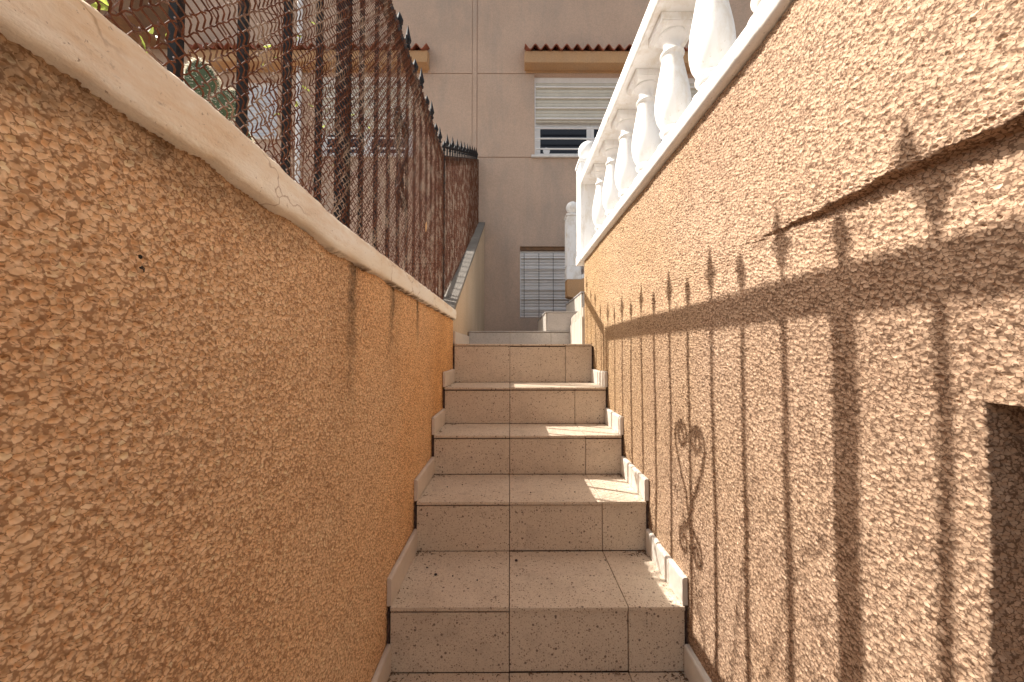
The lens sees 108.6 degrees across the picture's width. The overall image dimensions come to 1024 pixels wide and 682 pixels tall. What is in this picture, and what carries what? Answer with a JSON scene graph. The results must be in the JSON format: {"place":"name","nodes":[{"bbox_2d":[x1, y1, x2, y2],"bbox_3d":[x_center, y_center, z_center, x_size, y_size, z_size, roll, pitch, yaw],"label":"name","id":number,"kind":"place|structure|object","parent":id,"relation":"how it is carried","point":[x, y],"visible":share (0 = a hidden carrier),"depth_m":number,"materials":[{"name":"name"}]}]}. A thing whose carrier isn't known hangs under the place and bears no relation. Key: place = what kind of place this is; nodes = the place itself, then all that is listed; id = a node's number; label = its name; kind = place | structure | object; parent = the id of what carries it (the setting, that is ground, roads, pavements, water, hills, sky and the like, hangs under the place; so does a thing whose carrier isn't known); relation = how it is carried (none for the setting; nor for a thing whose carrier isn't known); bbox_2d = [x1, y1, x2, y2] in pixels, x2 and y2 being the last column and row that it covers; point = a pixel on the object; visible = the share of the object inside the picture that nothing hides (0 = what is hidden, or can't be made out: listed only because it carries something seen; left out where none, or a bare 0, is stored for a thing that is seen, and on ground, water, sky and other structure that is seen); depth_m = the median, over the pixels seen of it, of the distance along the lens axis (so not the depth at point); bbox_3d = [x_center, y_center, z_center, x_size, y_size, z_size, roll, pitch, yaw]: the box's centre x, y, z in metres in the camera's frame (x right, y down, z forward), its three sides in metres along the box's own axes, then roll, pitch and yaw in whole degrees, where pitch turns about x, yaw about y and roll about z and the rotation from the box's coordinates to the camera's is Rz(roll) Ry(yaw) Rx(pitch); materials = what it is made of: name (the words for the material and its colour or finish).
{"place":"outdoors","nodes":[
{"label":"outdoors","id":0,"kind":"place"},
{"bbox_2d":[84,0,166,66],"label":"leafy plant","id":1,"kind":"object","parent":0,"point":[104,4],"visible":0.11,"depth_m":0.61,"materials":[{"name":"green plant"}]},
{"bbox_2d":[183,57,254,141],"bbox_3d":[-0.866,-0.432,0.990,0.235,0.680,0.249,-1,-2,33],"label":"prickly pear","id":2,"kind":"object","parent":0,"point":[199,79],"visible":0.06,"depth_m":1.00,"materials":[{"name":"plant"}]},
{"bbox_2d":[205,0,391,213],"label":"garden shrub","id":3,"kind":"object","parent":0,"point":[279,113],"visible":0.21,"depth_m":1.27,"materials":[{"name":"green plant"}]},
{"bbox_2d":[89,0,753,330],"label":"house","id":4,"kind":"structure","parent":0,"point":[519,93],"depth_m":4.99,"materials":[{"name":"paint"}]},
{"bbox_2d":[247,83,278,139],"bbox_3d":[-3.448,-3.127,5.023,0.637,0.841,0.160,0,-2,0],"label":"window","id":5,"kind":"structure","parent":4,"relation":"in","point":[255,92],"depth_m":5.02,"materials":[{"name":"grey glass"}]},
{"bbox_2d":[313,77,412,157],"bbox_3d":[-1.985,-3.053,5.027,1.375,1.160,0.160,0,-2,0],"label":"window","id":6,"kind":"structure","parent":4,"relation":"in","point":[326,79],"depth_m":5.03,"materials":[{"name":"grey glass"}]},
{"bbox_2d":[520,251,582,317],"bbox_3d":[0.532,-0.786,4.995,0.850,0.964,0.114,0,-2,0],"label":"window","id":7,"kind":"structure","parent":4,"relation":"in","point":[540,292],"depth_m":4.97,"materials":[{"name":"white paint"}]},
{"bbox_2d":[531,78,697,157],"bbox_3d":[1.452,-3.052,5.042,2.383,1.160,0.160,0,-2,0],"label":"window","id":8,"kind":"structure","parent":4,"relation":"in","point":[569,112],"depth_m":5.04,"materials":[{"name":"white paint"}]},
{"bbox_2d":[467,332,569,335],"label":"path","id":9,"kind":"structure","parent":0,"point":[515,332],"depth_m":2.97,"materials":[{"name":"beige tile"}]},
{"bbox_2d":[436,222,484,345],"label":"side wall","id":10,"kind":"structure","parent":9,"relation":"on","point":[464,296],"depth_m":3.28,"materials":[{"name":"beige paint"}]},
{"bbox_2d":[442,135,478,296],"bbox_3d":[-0.456,-1.405,3.654,0.044,2.308,2.517,0,-2,0],"label":"raked fence","id":11,"kind":"object","parent":10,"relation":"on","point":[463,219],"visible":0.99,"depth_m":3.04,"materials":[{"name":"black metal"}]},
{"bbox_2d":[469,291,584,343],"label":"side steps","id":12,"kind":"structure","parent":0,"point":[571,319],"depth_m":2.96,"materials":[{"name":"grey tile"}]},
{"bbox_2d":[387,381,687,681],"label":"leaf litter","id":13,"kind":"object","parent":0,"point":[683,675],"visible":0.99,"depth_m":1.26,"materials":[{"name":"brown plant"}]},
{"label":"ground","id":14,"kind":"structure","parent":0,"visible":0},
{"bbox_2d":[0,0,456,681],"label":"retaining wall","id":15,"kind":"structure","parent":14,"relation":"on","point":[226,354],"depth_m":0.38,"materials":[{"name":"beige paint"}]},
{"bbox_2d":[95,0,443,299],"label":"fence","id":16,"kind":"object","parent":15,"relation":"on","point":[176,15],"visible":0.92,"depth_m":0.97,"materials":[{"name":"black metal"}]},
{"bbox_2d":[371,331,711,681],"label":"staircase","id":17,"kind":"structure","parent":14,"relation":"on","point":[566,612],"depth_m":1.30,"materials":[{"name":"tile"}]},
{"bbox_2d":[581,0,1023,681],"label":"rendered wall","id":18,"kind":"structure","parent":14,"relation":"on","point":[803,256],"depth_m":0.55,"materials":[{"name":"paint"}]},
{"bbox_2d":[575,0,764,265],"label":"balustrade","id":19,"kind":"object","parent":18,"relation":"on","point":[650,102],"visible":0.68,"depth_m":1.46,"materials":[{"name":"white paint"}]},
{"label":"upper terrace","id":20,"kind":"structure","parent":0,"visible":0},
{"bbox_2d":[564,201,583,299],"bbox_3d":[1.224,-1.126,3.915,1.318,1.378,0.154,0,-2,0],"label":"stair balustrade","id":21,"kind":"object","parent":20,"relation":"on","point":[574,282],"visible":0.12,"depth_m":3.84,"materials":[{"name":"white paint"}]}
]}

